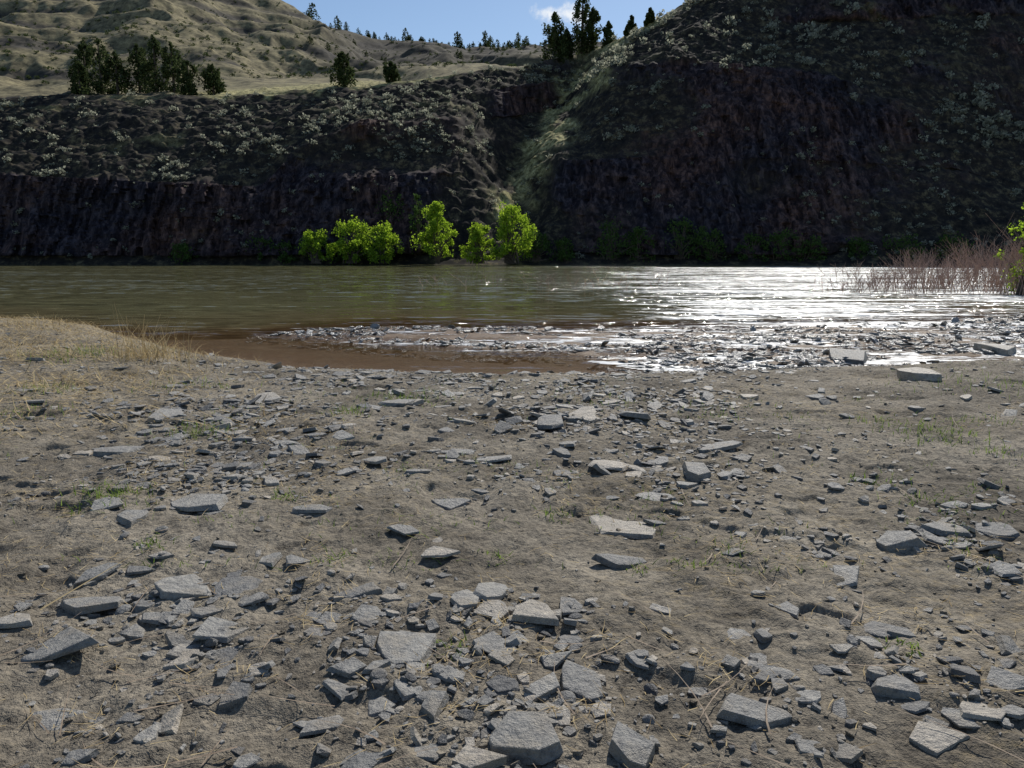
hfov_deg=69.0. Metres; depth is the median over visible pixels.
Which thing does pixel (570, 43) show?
juniper tree
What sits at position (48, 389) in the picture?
grass tuft
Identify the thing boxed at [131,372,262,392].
grass tuft
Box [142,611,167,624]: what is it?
basalt rock
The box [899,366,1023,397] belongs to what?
grass tuft
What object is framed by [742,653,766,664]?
basalt rock
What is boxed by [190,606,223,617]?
basalt rock
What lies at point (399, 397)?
grass tuft
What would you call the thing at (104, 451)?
basalt rock
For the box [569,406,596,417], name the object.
basalt rock
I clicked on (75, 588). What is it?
straw stalk
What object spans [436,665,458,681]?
basalt rock
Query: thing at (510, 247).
willow shrub
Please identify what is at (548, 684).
basalt rock
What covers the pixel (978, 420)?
grass tuft
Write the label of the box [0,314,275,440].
dry bank grass
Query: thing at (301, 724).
basalt rock
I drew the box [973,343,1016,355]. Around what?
basalt rock
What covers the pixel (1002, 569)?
basalt rock
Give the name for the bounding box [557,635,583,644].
basalt rock
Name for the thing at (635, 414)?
basalt rock
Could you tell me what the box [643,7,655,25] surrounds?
juniper tree
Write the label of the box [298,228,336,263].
willow shrub
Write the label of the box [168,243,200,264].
shoreline shrub
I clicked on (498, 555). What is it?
grass tuft
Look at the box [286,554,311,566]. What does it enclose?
basalt rock
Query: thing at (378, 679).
gravel
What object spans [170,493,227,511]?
basalt rock
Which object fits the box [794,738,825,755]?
basalt rock
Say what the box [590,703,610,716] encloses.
basalt rock
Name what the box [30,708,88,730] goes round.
basalt rock
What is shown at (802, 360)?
river cobbles
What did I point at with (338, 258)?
shoreline shrub
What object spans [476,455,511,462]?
basalt rock
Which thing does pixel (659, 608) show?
basalt rock
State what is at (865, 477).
grass tuft
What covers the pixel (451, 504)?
basalt rock
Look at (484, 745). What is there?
soil clods
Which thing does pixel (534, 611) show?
basalt rock
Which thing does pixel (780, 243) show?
shoreline shrub
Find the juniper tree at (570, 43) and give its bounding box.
[557,28,578,59]
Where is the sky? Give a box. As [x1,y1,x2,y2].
[282,0,683,47]
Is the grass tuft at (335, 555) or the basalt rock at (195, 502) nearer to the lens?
the grass tuft at (335, 555)
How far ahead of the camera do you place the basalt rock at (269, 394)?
8.12 m
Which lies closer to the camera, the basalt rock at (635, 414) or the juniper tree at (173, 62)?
the basalt rock at (635, 414)
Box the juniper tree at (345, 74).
[326,51,357,86]
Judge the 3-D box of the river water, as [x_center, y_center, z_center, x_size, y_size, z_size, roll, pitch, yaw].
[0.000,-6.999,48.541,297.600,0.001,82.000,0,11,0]
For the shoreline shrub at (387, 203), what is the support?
on the canyon hills
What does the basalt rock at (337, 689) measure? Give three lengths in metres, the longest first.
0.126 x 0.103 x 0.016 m
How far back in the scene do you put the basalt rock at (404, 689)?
2.70 m
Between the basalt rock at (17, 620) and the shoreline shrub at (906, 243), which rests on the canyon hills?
the shoreline shrub at (906, 243)
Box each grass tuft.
[1,397,72,419]
[3,378,86,394]
[18,341,151,363]
[55,479,156,516]
[126,533,178,552]
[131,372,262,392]
[145,418,237,439]
[271,486,309,501]
[296,402,369,419]
[312,545,350,566]
[360,387,461,406]
[427,629,467,667]
[478,548,513,565]
[532,504,572,523]
[626,558,659,575]
[642,396,788,417]
[666,555,704,575]
[682,409,745,419]
[738,399,876,430]
[847,467,911,485]
[848,413,920,429]
[871,411,1004,449]
[876,486,961,511]
[878,636,922,657]
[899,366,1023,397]
[929,414,1020,431]
[954,445,1022,457]
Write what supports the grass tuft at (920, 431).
on the ground at (254, 721)
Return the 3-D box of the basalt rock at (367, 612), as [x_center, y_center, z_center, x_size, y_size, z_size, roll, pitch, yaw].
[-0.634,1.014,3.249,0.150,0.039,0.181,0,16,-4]
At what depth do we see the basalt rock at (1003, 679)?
2.73 m
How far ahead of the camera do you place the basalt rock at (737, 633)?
3.10 m
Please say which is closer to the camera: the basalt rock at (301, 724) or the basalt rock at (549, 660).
the basalt rock at (301, 724)
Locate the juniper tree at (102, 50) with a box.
[85,38,119,93]
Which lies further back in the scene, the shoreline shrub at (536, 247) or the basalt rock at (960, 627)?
the shoreline shrub at (536, 247)
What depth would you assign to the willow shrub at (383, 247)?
75.52 m
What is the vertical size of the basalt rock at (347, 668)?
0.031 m
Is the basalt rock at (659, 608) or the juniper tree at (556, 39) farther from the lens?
the juniper tree at (556, 39)
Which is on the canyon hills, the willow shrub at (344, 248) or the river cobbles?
the willow shrub at (344, 248)
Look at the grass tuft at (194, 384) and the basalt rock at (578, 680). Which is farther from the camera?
the grass tuft at (194, 384)
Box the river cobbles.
[261,313,1023,372]
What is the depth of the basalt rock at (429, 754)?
2.36 m
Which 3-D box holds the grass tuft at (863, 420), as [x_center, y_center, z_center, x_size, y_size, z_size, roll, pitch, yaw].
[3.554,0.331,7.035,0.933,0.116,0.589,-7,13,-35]
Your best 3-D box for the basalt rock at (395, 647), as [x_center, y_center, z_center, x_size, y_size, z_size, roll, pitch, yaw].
[-0.422,1.069,3.011,0.262,0.055,0.283,-2,12,-14]
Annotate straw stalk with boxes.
[40,558,127,609]
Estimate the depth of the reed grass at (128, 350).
10.67 m
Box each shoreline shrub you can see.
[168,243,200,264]
[274,240,300,263]
[326,243,350,261]
[374,188,404,227]
[518,229,555,261]
[552,236,575,261]
[588,215,641,259]
[622,226,656,261]
[663,216,711,263]
[688,226,730,261]
[734,233,768,261]
[759,229,805,261]
[791,234,828,262]
[845,237,878,259]
[882,233,929,260]
[933,231,974,259]
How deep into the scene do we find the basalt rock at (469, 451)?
5.88 m
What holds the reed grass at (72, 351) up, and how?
on the ground at (254, 721)
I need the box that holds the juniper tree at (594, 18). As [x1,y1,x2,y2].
[579,6,601,54]
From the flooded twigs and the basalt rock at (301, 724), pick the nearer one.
the basalt rock at (301, 724)
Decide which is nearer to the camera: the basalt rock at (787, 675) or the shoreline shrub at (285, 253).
the basalt rock at (787, 675)
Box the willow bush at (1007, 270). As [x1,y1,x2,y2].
[976,202,1023,296]
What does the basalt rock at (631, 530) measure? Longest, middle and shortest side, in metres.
0.444 x 0.409 x 0.032 m
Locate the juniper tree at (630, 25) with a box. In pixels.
[623,15,637,36]
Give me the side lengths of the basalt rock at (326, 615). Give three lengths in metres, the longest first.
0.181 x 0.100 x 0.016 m
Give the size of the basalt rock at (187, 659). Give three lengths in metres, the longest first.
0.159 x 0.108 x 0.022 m
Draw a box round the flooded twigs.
[418,270,670,286]
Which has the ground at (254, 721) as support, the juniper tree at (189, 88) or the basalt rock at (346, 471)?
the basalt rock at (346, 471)
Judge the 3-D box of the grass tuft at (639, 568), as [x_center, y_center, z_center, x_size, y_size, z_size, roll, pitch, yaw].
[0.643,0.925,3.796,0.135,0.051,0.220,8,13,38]
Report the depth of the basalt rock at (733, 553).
3.94 m
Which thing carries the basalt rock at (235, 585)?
on the ground at (254, 721)
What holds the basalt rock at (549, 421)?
on the ground at (254, 721)
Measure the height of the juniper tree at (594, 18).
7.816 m
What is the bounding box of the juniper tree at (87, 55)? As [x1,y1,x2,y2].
[66,41,105,94]
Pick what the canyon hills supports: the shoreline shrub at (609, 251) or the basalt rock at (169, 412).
the shoreline shrub at (609, 251)
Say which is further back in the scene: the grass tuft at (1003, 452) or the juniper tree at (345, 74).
the juniper tree at (345, 74)
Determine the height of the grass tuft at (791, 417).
0.131 m
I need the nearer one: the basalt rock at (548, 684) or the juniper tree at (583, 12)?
the basalt rock at (548, 684)
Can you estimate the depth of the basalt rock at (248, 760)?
2.35 m
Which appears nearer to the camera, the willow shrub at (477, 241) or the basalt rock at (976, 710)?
the basalt rock at (976, 710)
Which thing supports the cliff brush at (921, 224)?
on the canyon hills
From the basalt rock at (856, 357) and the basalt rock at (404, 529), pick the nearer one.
the basalt rock at (404, 529)
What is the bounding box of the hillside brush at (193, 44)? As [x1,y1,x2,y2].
[0,0,595,87]
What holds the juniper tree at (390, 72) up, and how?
on the canyon hills
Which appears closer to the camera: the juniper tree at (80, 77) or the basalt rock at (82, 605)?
the basalt rock at (82, 605)
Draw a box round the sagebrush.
[0,0,1023,208]
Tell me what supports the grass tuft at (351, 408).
on the ground at (254, 721)
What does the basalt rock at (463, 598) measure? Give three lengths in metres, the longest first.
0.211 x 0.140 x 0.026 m
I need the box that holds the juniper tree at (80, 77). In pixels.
[67,60,93,94]
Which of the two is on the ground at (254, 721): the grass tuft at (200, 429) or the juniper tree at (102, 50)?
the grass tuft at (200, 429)
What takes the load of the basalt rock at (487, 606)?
on the ground at (254, 721)
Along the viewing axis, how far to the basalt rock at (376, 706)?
2.66 m
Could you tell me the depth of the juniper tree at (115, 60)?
103.91 m
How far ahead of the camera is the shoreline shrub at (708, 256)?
77.53 m
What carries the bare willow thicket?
on the ground at (254, 721)
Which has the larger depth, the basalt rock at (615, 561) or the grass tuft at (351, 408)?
the grass tuft at (351, 408)
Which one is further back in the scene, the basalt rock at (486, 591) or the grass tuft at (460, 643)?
the basalt rock at (486, 591)
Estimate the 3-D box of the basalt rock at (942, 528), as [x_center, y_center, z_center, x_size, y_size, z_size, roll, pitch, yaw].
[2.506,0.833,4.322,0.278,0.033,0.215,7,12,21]
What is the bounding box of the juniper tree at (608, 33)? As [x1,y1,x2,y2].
[600,20,615,47]
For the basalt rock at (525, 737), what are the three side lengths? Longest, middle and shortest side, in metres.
0.245 x 0.225 x 0.074 m
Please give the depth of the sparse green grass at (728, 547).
4.50 m
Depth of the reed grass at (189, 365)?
9.81 m
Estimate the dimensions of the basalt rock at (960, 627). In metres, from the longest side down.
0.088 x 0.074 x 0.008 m
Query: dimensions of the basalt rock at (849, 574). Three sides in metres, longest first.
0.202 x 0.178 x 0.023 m
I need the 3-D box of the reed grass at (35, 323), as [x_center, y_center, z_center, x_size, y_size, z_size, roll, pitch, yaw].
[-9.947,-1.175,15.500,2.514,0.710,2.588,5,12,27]
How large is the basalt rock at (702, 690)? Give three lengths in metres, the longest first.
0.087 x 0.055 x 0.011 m
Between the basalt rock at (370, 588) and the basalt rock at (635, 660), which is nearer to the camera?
the basalt rock at (635, 660)
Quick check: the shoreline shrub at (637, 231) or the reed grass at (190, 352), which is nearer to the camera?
the reed grass at (190, 352)
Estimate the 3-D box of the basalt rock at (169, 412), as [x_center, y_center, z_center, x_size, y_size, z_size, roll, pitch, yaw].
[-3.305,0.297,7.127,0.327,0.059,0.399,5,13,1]
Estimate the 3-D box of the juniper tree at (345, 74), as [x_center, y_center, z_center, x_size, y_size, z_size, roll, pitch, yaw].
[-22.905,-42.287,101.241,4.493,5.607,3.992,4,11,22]
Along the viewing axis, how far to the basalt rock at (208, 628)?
3.12 m
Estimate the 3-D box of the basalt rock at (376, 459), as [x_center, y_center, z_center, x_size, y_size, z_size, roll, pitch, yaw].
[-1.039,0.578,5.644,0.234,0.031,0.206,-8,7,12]
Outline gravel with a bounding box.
[0,333,1023,767]
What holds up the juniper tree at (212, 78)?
on the canyon hills
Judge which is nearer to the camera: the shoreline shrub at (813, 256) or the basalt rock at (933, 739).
the basalt rock at (933, 739)
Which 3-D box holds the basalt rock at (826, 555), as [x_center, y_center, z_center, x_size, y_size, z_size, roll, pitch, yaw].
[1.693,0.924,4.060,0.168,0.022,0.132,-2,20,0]
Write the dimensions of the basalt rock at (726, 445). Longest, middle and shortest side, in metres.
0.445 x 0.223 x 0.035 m
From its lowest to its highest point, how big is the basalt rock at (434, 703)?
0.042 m
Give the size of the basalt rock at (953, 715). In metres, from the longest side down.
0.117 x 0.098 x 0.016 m
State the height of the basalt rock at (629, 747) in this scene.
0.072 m
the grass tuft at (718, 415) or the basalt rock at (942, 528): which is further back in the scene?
the grass tuft at (718, 415)
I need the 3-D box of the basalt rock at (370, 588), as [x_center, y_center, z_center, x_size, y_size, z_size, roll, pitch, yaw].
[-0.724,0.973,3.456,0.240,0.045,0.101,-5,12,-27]
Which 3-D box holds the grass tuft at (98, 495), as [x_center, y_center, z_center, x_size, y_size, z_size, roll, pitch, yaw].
[-2.624,0.704,4.735,0.651,0.150,0.639,0,11,0]
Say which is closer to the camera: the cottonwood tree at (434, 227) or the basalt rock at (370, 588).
the basalt rock at (370, 588)
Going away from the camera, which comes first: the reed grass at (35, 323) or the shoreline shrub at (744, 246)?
the reed grass at (35, 323)
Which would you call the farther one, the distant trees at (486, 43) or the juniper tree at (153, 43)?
the distant trees at (486, 43)
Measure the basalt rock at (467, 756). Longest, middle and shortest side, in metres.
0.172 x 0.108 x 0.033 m
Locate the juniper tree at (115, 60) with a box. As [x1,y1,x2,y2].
[96,50,136,94]
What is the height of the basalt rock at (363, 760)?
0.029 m
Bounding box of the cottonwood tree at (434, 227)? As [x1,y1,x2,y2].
[410,200,458,263]
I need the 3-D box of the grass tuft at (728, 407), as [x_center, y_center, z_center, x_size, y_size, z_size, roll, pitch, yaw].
[2.117,0.245,7.679,1.320,0.135,1.462,-5,12,-26]
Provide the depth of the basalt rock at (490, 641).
2.98 m
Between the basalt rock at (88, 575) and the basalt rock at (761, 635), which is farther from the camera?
the basalt rock at (88, 575)
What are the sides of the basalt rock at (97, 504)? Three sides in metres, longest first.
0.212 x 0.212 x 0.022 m
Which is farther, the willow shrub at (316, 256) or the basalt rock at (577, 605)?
the willow shrub at (316, 256)
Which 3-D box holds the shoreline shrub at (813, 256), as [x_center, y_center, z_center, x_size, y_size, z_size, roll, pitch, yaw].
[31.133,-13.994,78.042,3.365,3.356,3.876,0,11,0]
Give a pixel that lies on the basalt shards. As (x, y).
(180, 645)
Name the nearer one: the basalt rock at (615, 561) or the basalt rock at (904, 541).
the basalt rock at (615, 561)
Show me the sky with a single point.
(439, 20)
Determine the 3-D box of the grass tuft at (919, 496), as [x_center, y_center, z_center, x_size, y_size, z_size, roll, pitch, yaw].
[2.694,0.740,4.820,0.536,0.106,0.480,-8,13,-37]
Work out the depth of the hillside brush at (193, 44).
208.06 m
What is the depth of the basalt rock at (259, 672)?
2.84 m
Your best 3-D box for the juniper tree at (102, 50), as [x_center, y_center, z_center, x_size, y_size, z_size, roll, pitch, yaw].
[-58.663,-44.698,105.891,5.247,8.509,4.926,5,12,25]
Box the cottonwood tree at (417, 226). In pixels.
[407,193,427,255]
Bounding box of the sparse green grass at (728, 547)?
[0,339,1021,573]
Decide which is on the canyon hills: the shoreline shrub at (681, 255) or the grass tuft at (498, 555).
the shoreline shrub at (681, 255)
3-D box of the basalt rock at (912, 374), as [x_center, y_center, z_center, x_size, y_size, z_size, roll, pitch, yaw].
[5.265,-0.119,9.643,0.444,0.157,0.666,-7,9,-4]
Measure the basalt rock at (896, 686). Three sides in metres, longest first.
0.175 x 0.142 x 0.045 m
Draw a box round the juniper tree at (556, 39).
[540,11,568,64]
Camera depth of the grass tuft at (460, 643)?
3.02 m
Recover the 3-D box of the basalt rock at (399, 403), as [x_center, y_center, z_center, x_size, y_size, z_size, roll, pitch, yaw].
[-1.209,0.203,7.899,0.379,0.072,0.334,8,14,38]
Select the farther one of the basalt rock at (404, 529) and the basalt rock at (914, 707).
the basalt rock at (404, 529)
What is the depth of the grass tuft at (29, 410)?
7.24 m
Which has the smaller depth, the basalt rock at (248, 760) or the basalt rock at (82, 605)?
the basalt rock at (248, 760)
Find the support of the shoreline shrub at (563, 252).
on the canyon hills
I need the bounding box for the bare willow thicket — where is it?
[814,211,1023,294]
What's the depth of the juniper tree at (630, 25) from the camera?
107.11 m
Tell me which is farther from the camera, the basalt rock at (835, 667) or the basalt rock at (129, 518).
the basalt rock at (129, 518)
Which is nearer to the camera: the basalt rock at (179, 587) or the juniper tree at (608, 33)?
the basalt rock at (179, 587)
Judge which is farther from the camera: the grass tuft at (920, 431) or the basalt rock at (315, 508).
the grass tuft at (920, 431)
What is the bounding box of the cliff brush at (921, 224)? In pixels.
[11,126,1023,260]
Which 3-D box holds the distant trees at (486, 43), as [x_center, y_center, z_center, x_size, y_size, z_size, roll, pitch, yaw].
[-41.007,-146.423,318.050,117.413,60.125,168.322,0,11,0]
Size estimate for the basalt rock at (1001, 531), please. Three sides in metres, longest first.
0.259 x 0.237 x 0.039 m
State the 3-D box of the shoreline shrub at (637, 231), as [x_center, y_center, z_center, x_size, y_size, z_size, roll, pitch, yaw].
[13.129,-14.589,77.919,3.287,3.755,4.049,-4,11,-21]
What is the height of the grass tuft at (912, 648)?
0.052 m
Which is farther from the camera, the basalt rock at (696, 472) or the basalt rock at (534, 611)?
the basalt rock at (696, 472)
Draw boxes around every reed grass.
[0,311,92,330]
[29,340,157,360]
[90,304,188,364]
[108,317,234,363]
[110,345,245,375]
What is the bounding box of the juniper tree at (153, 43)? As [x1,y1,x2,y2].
[135,34,173,93]
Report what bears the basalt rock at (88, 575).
on the ground at (254, 721)
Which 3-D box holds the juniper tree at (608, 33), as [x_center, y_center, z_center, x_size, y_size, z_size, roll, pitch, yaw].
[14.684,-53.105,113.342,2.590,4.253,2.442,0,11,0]
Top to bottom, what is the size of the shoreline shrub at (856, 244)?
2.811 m
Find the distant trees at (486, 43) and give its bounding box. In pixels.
[288,2,535,63]
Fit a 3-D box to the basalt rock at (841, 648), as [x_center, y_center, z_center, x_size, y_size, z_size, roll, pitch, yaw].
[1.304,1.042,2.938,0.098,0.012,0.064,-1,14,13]
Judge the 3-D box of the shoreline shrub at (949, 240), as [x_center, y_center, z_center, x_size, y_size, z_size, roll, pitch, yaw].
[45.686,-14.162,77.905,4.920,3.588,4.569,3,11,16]
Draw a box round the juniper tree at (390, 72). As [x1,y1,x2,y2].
[382,61,400,82]
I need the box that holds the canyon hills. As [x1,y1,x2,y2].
[0,0,1023,264]
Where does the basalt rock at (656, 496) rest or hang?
on the ground at (254, 721)
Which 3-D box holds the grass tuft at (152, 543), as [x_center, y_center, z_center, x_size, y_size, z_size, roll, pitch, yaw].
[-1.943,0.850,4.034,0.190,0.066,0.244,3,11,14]
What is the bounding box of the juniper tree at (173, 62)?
[152,41,188,93]
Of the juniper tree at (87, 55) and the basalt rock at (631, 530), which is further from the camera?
the juniper tree at (87, 55)
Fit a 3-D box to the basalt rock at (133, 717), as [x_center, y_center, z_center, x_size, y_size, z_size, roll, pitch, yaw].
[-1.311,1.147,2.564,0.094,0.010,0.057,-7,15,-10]
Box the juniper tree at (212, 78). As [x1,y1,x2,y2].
[200,63,226,94]
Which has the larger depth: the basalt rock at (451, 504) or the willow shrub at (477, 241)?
the willow shrub at (477, 241)
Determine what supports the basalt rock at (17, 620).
on the ground at (254, 721)
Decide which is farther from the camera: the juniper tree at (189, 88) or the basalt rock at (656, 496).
the juniper tree at (189, 88)
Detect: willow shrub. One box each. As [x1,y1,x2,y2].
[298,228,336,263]
[325,215,375,264]
[362,220,404,263]
[459,222,495,263]
[489,200,537,263]
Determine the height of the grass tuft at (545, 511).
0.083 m
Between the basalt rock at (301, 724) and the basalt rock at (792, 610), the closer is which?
the basalt rock at (301, 724)
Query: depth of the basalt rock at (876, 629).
3.14 m
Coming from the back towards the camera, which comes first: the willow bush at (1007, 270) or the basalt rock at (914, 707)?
the willow bush at (1007, 270)
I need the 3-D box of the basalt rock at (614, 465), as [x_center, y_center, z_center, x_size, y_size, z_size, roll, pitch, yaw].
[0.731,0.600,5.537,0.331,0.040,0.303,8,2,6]
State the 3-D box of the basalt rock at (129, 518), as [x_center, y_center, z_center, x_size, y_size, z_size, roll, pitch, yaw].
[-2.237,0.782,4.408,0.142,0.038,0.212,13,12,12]
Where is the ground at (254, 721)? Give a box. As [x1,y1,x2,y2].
[0,315,1023,767]
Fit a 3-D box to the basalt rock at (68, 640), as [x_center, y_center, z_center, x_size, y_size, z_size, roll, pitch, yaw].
[-1.807,1.034,3.006,0.342,0.035,0.279,-14,12,-3]
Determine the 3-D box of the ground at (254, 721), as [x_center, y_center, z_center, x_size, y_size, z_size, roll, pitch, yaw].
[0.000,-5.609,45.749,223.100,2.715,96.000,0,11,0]
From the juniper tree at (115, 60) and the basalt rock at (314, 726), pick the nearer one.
the basalt rock at (314, 726)
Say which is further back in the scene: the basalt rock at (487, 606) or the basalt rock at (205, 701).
the basalt rock at (487, 606)
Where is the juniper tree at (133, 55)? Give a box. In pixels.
[122,43,153,93]
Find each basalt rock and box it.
[0,613,32,628]
[20,626,99,662]
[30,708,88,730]
[59,596,122,615]
[74,562,121,585]
[90,497,122,510]
[93,446,144,455]
[116,510,148,526]
[116,712,144,722]
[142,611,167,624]
[147,408,183,421]
[154,574,212,598]
[162,649,199,669]
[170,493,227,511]
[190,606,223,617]
[192,616,249,642]
[192,693,219,705]
[197,510,224,514]
[212,576,262,600]
[232,752,262,767]
[238,592,268,606]
[248,662,268,675]
[256,392,279,399]
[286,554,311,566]
[291,504,332,513]
[293,720,307,728]
[299,715,343,736]
[308,611,341,625]
[322,678,350,700]
[326,657,366,677]
[328,582,382,599]
[336,466,358,475]
[341,752,386,767]
[349,604,381,623]
[363,456,386,463]
[368,696,395,716]
[376,631,436,666]
[379,399,415,406]
[386,524,419,534]
[393,679,414,700]
[414,745,439,760]
[421,546,460,557]
[421,690,449,721]
[431,498,470,509]
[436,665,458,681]
[440,448,474,454]
[450,589,479,609]
[452,745,506,767]
[472,631,516,653]
[473,582,507,600]
[473,600,509,620]
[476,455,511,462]
[489,711,563,764]
[512,599,559,625]
[529,672,560,701]
[537,414,563,429]
[540,651,571,669]
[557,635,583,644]
[560,596,582,615]
[561,660,603,702]
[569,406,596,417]
[588,460,628,470]
[589,515,655,539]
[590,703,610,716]
[591,554,646,569]
[608,721,654,767]
[618,411,650,418]
[625,649,648,669]
[635,492,675,500]
[649,603,670,613]
[682,461,711,483]
[690,687,710,697]
[695,440,742,452]
[716,693,791,727]
[722,548,744,555]
[727,628,751,638]
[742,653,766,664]
[753,628,772,642]
[756,665,799,681]
[774,601,798,618]
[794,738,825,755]
[817,547,838,558]
[828,664,846,671]
[829,348,866,365]
[829,644,854,653]
[833,565,858,587]
[863,621,895,638]
[870,673,920,699]
[876,531,926,552]
[896,367,941,380]
[901,700,929,713]
[909,721,969,755]
[920,522,970,536]
[941,707,980,728]
[956,625,971,630]
[958,701,1005,720]
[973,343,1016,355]
[975,522,1019,540]
[986,666,1023,693]
[990,560,1022,576]
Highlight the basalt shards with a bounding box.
[0,333,1023,767]
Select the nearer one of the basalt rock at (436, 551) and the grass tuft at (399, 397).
the basalt rock at (436, 551)
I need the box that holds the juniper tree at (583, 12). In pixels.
[570,0,593,55]
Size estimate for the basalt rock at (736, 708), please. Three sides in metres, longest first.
0.258 x 0.129 x 0.035 m
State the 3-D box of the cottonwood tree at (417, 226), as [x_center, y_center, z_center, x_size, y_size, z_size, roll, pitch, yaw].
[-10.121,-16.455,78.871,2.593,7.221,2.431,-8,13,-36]
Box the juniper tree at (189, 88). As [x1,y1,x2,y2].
[176,60,202,95]
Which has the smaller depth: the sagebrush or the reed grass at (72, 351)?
the reed grass at (72, 351)
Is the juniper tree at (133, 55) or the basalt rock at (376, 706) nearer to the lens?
the basalt rock at (376, 706)
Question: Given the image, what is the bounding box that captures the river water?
[0,265,1023,370]
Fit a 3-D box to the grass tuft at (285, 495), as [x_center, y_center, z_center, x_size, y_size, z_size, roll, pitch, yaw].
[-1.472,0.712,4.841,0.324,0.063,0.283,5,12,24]
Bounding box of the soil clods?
[0,333,1023,767]
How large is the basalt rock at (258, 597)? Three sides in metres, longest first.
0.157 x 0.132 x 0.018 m
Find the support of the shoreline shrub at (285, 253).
on the canyon hills
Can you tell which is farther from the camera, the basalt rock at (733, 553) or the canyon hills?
the canyon hills
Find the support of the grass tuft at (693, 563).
on the ground at (254, 721)
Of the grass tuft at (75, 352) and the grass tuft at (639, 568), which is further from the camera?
the grass tuft at (75, 352)
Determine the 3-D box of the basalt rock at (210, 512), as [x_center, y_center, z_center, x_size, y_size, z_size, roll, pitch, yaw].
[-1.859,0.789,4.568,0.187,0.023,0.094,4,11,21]
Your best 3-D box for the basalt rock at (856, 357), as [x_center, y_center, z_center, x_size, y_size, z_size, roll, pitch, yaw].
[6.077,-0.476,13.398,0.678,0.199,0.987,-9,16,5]

